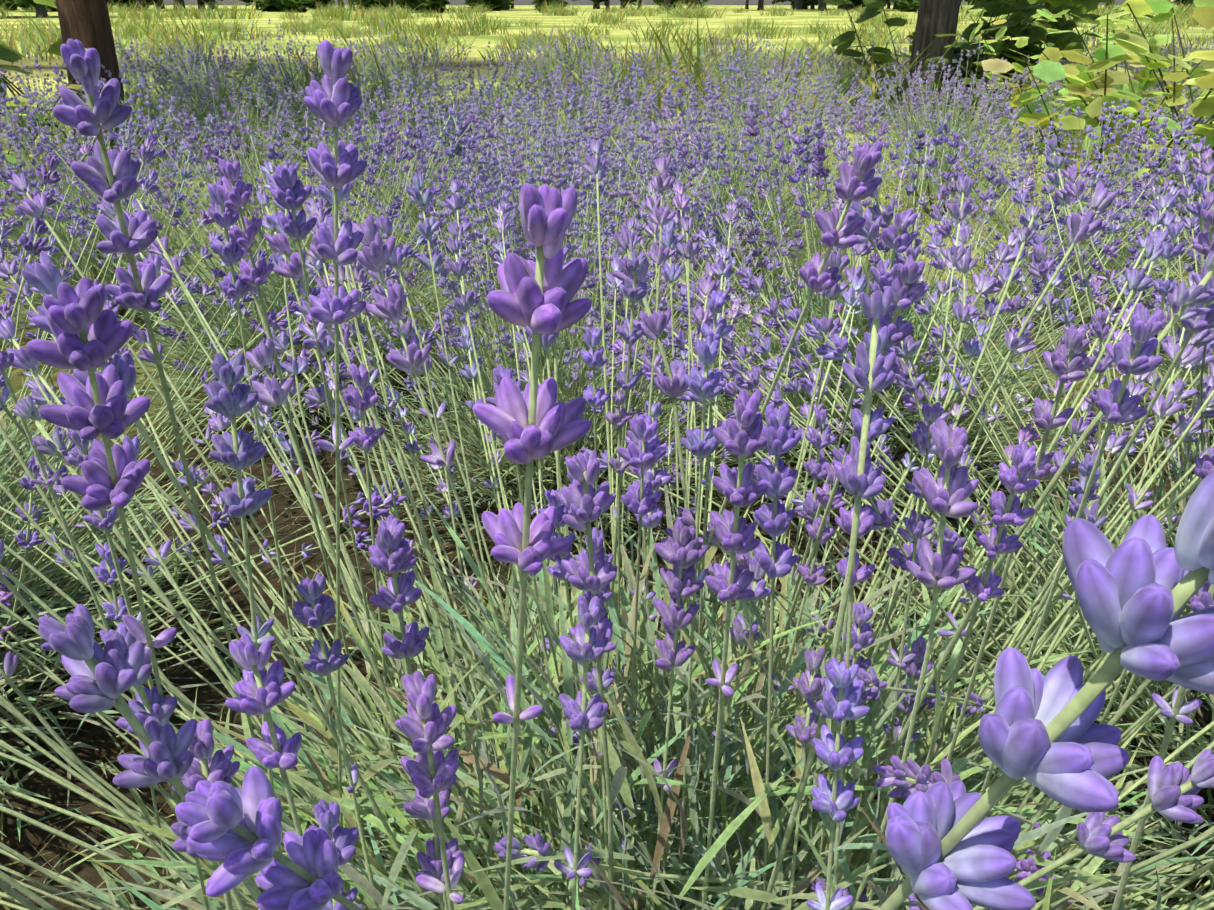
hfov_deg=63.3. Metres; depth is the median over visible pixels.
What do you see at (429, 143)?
lavender bush
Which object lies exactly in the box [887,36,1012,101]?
lavender bush
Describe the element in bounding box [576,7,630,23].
meadow grass tuft
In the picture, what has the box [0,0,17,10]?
shrub
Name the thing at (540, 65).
lavender bush
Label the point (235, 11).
meadow grass tuft
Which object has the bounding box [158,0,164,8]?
tree
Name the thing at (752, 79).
lavender bush
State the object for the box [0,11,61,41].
meadow grass tuft
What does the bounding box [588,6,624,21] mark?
meadow grass tuft
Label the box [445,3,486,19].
meadow grass tuft
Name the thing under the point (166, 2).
sky
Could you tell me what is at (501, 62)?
lavender bush
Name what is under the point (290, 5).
shrub
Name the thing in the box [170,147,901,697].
lavender bush
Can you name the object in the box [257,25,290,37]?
meadow grass tuft
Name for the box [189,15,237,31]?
meadow grass tuft
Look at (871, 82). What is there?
meadow grass tuft
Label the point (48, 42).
meadow grass tuft
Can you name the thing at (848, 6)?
tree
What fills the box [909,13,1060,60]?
meadow grass tuft
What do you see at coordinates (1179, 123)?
lavender bush
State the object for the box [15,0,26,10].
shrub
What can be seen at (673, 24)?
meadow grass tuft
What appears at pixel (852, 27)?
meadow grass tuft
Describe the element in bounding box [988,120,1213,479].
lavender bush
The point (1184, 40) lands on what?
meadow grass tuft
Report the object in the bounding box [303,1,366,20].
meadow grass tuft
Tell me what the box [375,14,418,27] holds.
meadow grass tuft
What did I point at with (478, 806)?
lavender bush
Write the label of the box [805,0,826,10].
tree
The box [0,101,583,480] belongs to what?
lavender bush
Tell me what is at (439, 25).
meadow grass tuft
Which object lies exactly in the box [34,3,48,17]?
grove tree
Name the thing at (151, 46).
meadow grass tuft
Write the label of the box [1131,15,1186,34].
meadow grass tuft
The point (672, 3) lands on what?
shrub
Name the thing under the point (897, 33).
meadow grass tuft
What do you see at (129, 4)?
shrub
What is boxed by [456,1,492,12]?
meadow grass tuft
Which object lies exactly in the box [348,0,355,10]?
tree
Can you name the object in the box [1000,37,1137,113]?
lavender bush
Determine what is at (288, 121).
lavender bush
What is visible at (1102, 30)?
meadow grass tuft
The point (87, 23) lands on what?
tree
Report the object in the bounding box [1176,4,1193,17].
meadow grass tuft
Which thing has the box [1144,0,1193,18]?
meadow grass tuft
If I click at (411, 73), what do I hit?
lavender bush
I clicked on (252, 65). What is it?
lavender plant
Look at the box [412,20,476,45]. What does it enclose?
meadow grass tuft
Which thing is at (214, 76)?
lavender bush
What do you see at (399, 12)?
meadow grass tuft
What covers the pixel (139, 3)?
tree
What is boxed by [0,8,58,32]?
meadow grass tuft
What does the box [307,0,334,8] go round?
shrub
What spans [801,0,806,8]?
tree
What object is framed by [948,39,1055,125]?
lavender bush
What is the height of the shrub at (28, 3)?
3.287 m
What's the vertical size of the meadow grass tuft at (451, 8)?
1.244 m
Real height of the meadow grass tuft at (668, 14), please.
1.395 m
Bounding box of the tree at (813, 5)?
[811,0,814,8]
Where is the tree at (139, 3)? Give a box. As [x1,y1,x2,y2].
[135,0,143,10]
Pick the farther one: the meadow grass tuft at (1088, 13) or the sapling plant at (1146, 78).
the meadow grass tuft at (1088, 13)
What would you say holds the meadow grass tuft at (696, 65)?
on the ground at (27, 842)
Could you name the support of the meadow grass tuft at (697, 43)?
on the ground at (27, 842)
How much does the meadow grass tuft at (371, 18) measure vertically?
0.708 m
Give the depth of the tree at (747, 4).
159.61 m
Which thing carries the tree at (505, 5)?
on the ground at (27, 842)
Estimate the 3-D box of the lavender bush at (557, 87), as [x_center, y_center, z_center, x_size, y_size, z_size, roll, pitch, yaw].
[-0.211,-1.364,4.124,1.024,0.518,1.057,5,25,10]
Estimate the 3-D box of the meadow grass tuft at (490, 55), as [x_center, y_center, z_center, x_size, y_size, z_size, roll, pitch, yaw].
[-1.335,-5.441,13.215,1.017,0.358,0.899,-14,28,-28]
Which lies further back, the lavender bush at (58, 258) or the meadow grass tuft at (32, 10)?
the meadow grass tuft at (32, 10)
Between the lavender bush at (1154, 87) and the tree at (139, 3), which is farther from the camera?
the tree at (139, 3)
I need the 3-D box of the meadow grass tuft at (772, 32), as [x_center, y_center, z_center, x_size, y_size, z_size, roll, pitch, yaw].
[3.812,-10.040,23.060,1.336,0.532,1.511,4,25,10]
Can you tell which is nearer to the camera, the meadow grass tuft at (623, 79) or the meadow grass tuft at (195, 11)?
the meadow grass tuft at (623, 79)
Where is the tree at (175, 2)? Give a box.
[173,0,183,9]
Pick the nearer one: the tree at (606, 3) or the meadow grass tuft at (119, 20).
the meadow grass tuft at (119, 20)
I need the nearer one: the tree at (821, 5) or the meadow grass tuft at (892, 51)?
the meadow grass tuft at (892, 51)
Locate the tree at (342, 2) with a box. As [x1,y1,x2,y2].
[338,0,343,8]
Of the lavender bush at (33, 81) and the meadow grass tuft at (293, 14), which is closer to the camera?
the lavender bush at (33, 81)
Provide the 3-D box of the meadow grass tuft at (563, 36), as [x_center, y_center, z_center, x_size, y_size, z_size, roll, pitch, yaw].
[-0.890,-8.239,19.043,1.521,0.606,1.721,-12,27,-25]
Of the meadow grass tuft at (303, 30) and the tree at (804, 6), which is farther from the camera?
the tree at (804, 6)
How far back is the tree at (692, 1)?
146.66 m
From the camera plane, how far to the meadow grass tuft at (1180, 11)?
45.60 m
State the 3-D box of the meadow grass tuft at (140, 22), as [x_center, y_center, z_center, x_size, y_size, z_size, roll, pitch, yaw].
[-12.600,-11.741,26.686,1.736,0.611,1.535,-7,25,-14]
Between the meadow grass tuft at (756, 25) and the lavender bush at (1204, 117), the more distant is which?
the meadow grass tuft at (756, 25)
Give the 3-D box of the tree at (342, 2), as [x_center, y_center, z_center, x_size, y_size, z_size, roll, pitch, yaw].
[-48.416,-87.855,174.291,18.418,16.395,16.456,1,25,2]
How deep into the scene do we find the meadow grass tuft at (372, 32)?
24.51 m
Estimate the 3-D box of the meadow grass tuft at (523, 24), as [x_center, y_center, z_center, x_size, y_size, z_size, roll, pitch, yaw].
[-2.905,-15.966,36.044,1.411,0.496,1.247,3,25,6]
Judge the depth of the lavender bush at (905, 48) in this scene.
8.64 m
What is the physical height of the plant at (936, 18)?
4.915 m
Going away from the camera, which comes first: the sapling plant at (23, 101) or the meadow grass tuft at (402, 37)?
the sapling plant at (23, 101)
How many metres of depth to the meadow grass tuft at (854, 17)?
46.36 m
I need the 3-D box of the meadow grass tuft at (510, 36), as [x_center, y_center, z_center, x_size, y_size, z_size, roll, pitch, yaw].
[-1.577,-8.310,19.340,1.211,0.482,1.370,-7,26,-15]
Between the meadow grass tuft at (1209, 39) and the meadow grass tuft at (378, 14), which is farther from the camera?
the meadow grass tuft at (378, 14)
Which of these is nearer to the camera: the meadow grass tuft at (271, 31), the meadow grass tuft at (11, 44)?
the meadow grass tuft at (11, 44)
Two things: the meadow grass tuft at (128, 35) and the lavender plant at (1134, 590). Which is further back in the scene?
the meadow grass tuft at (128, 35)
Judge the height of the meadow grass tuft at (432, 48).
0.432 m
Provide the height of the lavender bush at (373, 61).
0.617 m
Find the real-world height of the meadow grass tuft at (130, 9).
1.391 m
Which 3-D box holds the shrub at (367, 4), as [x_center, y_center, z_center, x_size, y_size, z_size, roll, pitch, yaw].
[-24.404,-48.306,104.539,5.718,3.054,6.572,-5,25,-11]
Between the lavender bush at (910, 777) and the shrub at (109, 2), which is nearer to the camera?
the lavender bush at (910, 777)
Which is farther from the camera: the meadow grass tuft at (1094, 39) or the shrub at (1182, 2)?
the shrub at (1182, 2)
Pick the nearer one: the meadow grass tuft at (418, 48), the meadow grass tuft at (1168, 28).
the meadow grass tuft at (418, 48)
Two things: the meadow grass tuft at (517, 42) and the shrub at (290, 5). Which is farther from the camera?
the shrub at (290, 5)
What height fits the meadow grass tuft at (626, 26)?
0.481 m
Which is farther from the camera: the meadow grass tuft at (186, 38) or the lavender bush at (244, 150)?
the meadow grass tuft at (186, 38)
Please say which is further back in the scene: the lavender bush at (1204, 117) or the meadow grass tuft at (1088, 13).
the meadow grass tuft at (1088, 13)
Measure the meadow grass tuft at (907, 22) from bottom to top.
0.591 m
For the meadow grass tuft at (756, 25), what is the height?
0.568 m
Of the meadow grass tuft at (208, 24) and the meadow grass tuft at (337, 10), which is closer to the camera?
the meadow grass tuft at (208, 24)
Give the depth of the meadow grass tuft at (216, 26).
28.66 m
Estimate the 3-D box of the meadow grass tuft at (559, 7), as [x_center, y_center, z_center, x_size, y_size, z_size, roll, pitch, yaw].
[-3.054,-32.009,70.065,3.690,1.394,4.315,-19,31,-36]
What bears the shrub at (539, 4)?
on the ground at (27, 842)
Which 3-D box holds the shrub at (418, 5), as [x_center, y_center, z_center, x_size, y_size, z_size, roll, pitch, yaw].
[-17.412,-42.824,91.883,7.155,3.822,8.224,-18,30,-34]
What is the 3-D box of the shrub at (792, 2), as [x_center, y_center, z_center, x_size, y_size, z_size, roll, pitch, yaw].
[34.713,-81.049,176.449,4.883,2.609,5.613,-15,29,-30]
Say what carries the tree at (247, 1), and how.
on the ground at (27, 842)
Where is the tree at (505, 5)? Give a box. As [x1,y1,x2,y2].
[501,1,508,9]
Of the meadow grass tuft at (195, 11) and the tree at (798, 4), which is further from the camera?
the tree at (798, 4)
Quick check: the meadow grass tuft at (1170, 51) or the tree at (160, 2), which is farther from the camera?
the tree at (160, 2)
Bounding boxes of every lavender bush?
[0,45,71,152]
[0,58,273,393]
[0,62,210,234]
[0,87,64,182]
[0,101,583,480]
[0,123,443,909]
[0,138,1213,909]
[0,185,135,429]
[37,40,259,164]
[57,27,193,108]
[114,84,377,266]
[129,35,300,144]
[130,33,243,98]
[142,60,321,173]
[146,34,282,111]
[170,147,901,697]
[205,19,321,101]
[230,44,504,220]
[239,31,389,120]
[261,64,421,147]
[269,74,616,277]
[314,118,838,505]
[316,21,435,98]
[333,67,723,374]
[356,29,474,113]
[365,45,529,166]
[413,42,554,139]
[415,36,698,219]
[455,65,649,184]
[460,53,788,301]
[473,40,678,172]
[477,105,1213,651]
[488,27,589,105]
[494,135,1213,909]
[512,23,630,91]
[542,40,700,133]
[546,51,918,352]
[605,35,700,81]
[618,47,952,275]
[653,48,895,192]
[661,42,850,161]
[691,25,802,94]
[697,32,802,107]
[788,38,881,99]
[799,34,909,119]
[809,51,1086,247]
[824,44,1086,209]
[826,51,1016,174]
[881,97,1213,405]
[885,29,974,72]
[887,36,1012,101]
[945,55,1093,157]
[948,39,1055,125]
[967,31,1061,89]
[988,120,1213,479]
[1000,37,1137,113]
[1006,64,1209,178]
[1053,24,1143,94]
[1066,85,1213,264]
[1072,37,1208,146]
[1111,34,1199,107]
[1132,25,1212,93]
[1141,69,1211,163]
[1169,158,1213,282]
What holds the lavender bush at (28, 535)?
on the ground at (27, 842)
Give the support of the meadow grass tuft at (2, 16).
on the ground at (27, 842)
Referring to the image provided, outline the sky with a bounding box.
[154,0,1176,4]
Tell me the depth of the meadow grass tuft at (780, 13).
68.27 m
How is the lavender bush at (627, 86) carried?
on the ground at (27, 842)
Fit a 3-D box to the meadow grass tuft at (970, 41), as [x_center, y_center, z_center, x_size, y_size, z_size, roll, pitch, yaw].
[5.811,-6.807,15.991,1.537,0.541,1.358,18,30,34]
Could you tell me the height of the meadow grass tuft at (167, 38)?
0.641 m
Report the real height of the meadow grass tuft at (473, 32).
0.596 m
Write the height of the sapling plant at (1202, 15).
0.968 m
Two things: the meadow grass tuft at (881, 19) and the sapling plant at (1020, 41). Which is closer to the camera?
the sapling plant at (1020, 41)
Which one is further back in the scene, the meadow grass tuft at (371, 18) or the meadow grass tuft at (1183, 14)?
the meadow grass tuft at (1183, 14)
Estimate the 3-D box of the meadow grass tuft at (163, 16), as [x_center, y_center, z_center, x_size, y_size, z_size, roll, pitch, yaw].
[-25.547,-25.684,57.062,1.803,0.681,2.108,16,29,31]
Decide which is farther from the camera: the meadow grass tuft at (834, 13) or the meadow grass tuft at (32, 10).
the meadow grass tuft at (32, 10)
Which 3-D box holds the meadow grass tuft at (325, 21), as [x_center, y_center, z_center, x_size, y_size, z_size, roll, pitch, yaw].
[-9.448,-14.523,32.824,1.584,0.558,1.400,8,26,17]
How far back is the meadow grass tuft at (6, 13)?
54.29 m
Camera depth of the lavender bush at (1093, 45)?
8.66 m
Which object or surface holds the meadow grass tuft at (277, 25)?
on the ground at (27, 842)
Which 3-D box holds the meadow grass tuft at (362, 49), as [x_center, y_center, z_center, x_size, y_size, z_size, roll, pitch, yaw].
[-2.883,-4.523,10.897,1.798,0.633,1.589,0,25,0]
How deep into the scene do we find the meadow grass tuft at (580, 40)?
14.02 m
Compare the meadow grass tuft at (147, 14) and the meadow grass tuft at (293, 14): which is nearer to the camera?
the meadow grass tuft at (147, 14)
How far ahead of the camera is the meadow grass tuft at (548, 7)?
88.64 m
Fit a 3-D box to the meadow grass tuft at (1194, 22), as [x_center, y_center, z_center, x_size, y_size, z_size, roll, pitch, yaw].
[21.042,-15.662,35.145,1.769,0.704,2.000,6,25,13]
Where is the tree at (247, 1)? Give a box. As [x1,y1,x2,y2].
[239,0,258,9]
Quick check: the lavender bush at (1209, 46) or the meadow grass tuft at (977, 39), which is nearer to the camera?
the lavender bush at (1209, 46)
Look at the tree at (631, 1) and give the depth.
139.06 m
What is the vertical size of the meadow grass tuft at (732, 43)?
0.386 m
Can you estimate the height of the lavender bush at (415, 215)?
0.552 m
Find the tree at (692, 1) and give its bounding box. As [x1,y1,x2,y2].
[685,0,699,8]
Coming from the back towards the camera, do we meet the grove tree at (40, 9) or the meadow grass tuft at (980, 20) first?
the grove tree at (40, 9)
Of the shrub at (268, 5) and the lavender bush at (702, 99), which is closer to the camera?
the lavender bush at (702, 99)
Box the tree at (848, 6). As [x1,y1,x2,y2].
[843,4,850,9]
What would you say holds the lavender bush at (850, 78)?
on the ground at (27, 842)
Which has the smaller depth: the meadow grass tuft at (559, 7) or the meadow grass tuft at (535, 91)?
the meadow grass tuft at (535, 91)
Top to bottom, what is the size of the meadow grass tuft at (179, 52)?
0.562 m
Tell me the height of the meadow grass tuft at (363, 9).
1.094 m
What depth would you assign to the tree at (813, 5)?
169.06 m
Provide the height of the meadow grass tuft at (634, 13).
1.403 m
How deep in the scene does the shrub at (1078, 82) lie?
3.46 m
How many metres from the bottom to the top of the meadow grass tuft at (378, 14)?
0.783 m
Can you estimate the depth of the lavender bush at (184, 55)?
8.36 m
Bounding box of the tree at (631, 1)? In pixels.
[620,0,641,9]
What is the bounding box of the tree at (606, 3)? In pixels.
[590,0,609,10]
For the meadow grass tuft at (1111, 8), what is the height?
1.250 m
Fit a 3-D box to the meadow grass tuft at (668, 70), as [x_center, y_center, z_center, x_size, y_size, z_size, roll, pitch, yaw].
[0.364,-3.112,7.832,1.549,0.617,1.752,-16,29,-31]
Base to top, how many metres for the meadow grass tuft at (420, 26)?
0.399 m
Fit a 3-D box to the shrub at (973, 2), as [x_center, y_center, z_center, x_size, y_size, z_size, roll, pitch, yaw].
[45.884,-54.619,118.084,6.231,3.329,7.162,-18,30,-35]
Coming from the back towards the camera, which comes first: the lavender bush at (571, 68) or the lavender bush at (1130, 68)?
the lavender bush at (1130, 68)
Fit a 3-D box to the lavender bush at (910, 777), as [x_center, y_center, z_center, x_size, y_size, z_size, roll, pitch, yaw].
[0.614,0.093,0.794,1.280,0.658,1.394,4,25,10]
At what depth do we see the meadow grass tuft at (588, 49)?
12.25 m
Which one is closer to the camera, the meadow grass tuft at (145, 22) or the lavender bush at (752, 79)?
the lavender bush at (752, 79)
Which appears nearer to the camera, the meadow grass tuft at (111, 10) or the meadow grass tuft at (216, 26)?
the meadow grass tuft at (216, 26)
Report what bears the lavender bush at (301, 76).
on the ground at (27, 842)
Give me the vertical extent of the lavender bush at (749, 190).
0.627 m
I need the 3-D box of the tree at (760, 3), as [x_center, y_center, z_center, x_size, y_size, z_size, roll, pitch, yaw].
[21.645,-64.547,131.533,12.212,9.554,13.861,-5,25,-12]
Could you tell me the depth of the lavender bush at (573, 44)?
8.50 m
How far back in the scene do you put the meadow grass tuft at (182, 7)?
66.25 m
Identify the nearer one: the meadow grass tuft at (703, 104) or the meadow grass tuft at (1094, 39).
the meadow grass tuft at (703, 104)
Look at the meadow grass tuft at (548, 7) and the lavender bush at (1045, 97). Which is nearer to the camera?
the lavender bush at (1045, 97)
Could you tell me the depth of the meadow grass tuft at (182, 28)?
20.36 m
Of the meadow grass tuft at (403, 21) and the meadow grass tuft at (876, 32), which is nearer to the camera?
the meadow grass tuft at (876, 32)
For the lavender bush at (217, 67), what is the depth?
7.36 m
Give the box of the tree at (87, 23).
[0,0,138,154]
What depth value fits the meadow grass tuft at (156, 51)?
13.58 m
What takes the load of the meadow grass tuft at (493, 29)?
on the ground at (27, 842)
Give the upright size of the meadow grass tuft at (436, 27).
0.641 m
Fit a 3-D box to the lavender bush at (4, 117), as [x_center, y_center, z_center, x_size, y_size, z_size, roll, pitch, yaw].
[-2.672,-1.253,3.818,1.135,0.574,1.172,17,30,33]
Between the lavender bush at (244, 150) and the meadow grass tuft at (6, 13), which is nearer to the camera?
the lavender bush at (244, 150)
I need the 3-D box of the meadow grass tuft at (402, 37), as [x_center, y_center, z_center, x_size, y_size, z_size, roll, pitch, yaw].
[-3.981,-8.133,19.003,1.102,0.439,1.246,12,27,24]
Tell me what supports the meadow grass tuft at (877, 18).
on the ground at (27, 842)
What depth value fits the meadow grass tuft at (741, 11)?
94.34 m
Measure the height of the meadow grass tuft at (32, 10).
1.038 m
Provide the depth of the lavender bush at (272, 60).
8.17 m
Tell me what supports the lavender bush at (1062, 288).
on the ground at (27, 842)
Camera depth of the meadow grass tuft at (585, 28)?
25.32 m
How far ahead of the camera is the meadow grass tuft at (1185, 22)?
31.64 m
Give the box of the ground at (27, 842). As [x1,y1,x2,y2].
[0,5,1213,909]
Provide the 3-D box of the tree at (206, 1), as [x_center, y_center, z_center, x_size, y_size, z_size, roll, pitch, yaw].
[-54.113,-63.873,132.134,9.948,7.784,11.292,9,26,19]
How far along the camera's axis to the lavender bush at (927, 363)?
1.48 m
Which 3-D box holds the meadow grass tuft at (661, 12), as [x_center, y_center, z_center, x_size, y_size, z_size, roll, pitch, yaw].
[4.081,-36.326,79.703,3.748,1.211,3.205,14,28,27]
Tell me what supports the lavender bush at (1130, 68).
on the ground at (27, 842)
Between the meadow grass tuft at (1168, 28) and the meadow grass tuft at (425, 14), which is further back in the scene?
the meadow grass tuft at (425, 14)
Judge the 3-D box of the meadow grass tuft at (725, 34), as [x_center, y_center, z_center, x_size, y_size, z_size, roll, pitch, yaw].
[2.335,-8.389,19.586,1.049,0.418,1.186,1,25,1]
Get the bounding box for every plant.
[0,38,1213,909]
[0,48,86,216]
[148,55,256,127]
[822,0,1154,127]
[968,9,1141,151]
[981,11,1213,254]
[1013,4,1207,164]
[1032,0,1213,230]
[1101,0,1213,186]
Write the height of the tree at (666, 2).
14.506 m
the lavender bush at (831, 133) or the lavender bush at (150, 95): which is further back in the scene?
the lavender bush at (150, 95)
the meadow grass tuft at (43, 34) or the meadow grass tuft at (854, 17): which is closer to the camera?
the meadow grass tuft at (43, 34)
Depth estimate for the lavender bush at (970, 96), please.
4.13 m
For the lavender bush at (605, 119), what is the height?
0.608 m
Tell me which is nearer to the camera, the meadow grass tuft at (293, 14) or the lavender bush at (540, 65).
the lavender bush at (540, 65)
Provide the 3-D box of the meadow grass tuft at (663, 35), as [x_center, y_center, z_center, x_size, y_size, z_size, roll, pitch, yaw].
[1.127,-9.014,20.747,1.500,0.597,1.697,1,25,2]
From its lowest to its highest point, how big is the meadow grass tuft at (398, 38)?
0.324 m
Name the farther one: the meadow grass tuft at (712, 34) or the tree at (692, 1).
the tree at (692, 1)
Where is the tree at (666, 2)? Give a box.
[663,0,670,10]
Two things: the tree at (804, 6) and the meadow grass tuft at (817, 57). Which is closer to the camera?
the meadow grass tuft at (817, 57)
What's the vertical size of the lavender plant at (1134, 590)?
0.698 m
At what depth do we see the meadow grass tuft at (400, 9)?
54.52 m
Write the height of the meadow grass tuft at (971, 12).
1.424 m
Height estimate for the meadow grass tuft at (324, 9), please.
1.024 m
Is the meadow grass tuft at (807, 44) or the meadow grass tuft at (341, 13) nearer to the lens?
the meadow grass tuft at (807, 44)
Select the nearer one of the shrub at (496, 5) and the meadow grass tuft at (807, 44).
the meadow grass tuft at (807, 44)
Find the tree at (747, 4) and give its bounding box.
[745,0,748,8]
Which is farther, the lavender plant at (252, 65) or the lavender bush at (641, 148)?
the lavender plant at (252, 65)
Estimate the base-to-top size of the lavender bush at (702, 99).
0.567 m
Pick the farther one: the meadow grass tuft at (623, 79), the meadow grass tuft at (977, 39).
the meadow grass tuft at (977, 39)
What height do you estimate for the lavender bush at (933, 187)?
0.597 m
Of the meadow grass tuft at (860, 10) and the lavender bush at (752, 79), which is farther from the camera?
the meadow grass tuft at (860, 10)
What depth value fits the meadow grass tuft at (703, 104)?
6.82 m
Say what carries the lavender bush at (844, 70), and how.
on the ground at (27, 842)
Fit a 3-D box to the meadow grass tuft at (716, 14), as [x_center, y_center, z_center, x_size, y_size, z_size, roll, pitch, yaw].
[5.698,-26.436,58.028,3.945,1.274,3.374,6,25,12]
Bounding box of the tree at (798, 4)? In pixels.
[793,0,801,9]
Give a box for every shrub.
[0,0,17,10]
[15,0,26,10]
[20,0,57,11]
[106,0,116,9]
[112,0,156,10]
[254,0,284,11]
[273,0,314,12]
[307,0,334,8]
[351,0,397,10]
[358,0,396,11]
[395,0,449,12]
[465,0,507,10]
[531,0,575,11]
[653,0,684,8]
[685,0,708,8]
[787,0,811,8]
[849,0,889,10]
[889,0,919,11]
[964,0,1000,10]
[1176,0,1195,6]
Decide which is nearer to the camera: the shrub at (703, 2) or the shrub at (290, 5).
the shrub at (290, 5)
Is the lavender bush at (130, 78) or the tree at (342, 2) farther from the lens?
the tree at (342, 2)
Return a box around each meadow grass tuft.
[0,2,13,18]
[0,6,12,18]
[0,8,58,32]
[0,10,61,52]
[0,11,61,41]
[0,22,56,60]
[23,6,51,12]
[27,12,166,61]
[107,3,128,12]
[108,0,165,18]
[110,13,127,25]
[111,6,174,35]
[111,13,173,31]
[112,0,182,21]
[113,23,148,38]
[114,36,188,58]
[118,14,225,49]
[121,23,246,69]
[131,38,192,62]
[132,9,224,43]
[136,22,224,53]
[155,8,181,17]
[162,1,204,15]
[170,0,227,18]
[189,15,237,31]
[197,0,262,18]
[199,13,252,31]
[199,14,265,40]
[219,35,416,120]
[256,18,429,76]
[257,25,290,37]
[273,16,301,28]
[274,8,306,19]
[280,12,329,31]
[280,18,329,34]
[290,13,345,29]
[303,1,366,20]
[304,14,347,28]
[309,4,339,15]
[311,1,367,19]
[317,18,367,38]
[323,19,362,31]
[335,20,462,66]
[337,23,380,36]
[353,6,394,25]
[353,6,419,34]
[358,3,384,14]
[364,7,393,18]
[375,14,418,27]
[375,25,433,45]
[377,2,425,18]
[377,2,425,18]
[378,28,414,44]
[404,14,464,37]
[404,29,473,58]
[409,18,434,32]
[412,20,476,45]
[414,4,441,17]
[414,12,467,35]
[439,12,492,35]
[442,1,465,12]
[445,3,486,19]
[452,14,506,34]
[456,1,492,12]
[463,7,513,28]
[467,2,491,12]
[472,36,535,64]
[476,37,659,104]
[491,31,548,49]
[492,35,704,129]
[500,20,558,44]
[513,16,544,25]
[525,14,607,45]
[527,26,635,60]
[529,1,565,12]
[533,27,632,69]
[540,0,588,15]
[545,0,580,15]
[548,14,781,110]
[549,25,749,108]
[556,17,616,35]
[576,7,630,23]
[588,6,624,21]
[593,13,620,24]
[594,14,767,86]
[602,5,622,12]
[610,14,645,29]
[612,48,801,123]
[615,0,665,16]
[627,12,690,42]
[638,2,670,13]
[647,19,937,132]
[650,16,679,27]
[662,0,709,16]
[666,2,713,17]
[666,22,740,45]
[674,0,731,17]
[677,17,695,24]
[694,32,758,57]
[701,25,746,44]
[719,18,758,33]
[732,7,747,12]
[735,10,774,28]
[745,14,794,38]
[758,23,898,76]
[760,2,796,15]
[763,21,877,60]
[796,16,844,33]
[812,13,885,43]
[817,5,846,15]
[837,11,860,21]
[841,25,910,66]
[844,9,914,43]
[851,4,865,12]
[852,10,905,27]
[854,26,898,45]
[858,8,894,24]
[861,21,891,35]
[880,8,902,17]
[892,9,915,24]
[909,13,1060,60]
[955,32,983,52]
[958,1,984,20]
[967,14,1005,31]
[1058,24,1108,49]
[1065,6,1120,19]
[1086,0,1135,22]
[1091,21,1118,33]
[1094,1,1131,18]
[1116,17,1174,36]
[1128,37,1203,61]
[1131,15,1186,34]
[1142,12,1196,28]
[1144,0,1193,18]
[1146,25,1213,53]
[1149,1,1194,20]
[1172,6,1193,21]
[1173,13,1202,26]
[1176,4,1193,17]
[1189,28,1213,44]
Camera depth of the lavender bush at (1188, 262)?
2.76 m
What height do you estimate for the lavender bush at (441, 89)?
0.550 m
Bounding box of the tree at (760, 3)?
[757,0,786,9]
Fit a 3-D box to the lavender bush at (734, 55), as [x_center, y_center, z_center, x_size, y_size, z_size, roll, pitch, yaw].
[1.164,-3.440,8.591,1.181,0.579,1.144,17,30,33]
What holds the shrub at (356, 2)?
on the ground at (27, 842)
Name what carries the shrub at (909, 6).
on the ground at (27, 842)
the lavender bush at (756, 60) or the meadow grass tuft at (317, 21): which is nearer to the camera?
the lavender bush at (756, 60)
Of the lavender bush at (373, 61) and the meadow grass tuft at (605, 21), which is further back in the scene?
the meadow grass tuft at (605, 21)
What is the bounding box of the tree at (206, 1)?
[200,0,220,9]
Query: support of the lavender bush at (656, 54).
on the ground at (27, 842)
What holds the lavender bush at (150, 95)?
on the ground at (27, 842)
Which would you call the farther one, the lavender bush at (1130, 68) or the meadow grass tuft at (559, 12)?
the meadow grass tuft at (559, 12)
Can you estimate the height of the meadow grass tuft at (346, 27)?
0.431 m
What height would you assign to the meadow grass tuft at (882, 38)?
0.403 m
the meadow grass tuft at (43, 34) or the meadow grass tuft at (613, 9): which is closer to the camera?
the meadow grass tuft at (43, 34)
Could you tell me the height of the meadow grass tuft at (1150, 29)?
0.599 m
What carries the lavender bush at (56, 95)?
on the ground at (27, 842)
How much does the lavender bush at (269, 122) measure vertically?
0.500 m
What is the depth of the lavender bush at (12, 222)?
1.87 m
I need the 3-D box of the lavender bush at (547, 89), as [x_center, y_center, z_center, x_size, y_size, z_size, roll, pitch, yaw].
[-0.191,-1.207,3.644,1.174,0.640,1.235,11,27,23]
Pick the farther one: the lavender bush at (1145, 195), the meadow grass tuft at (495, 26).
the meadow grass tuft at (495, 26)
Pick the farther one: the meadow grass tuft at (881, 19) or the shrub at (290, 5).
the shrub at (290, 5)
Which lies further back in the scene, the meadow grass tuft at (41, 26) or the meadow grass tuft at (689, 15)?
the meadow grass tuft at (689, 15)
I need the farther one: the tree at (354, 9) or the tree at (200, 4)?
the tree at (200, 4)
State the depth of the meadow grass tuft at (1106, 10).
44.33 m
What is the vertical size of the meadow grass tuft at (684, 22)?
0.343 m
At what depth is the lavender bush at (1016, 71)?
8.91 m
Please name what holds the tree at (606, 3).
on the ground at (27, 842)
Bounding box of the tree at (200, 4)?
[197,0,222,8]

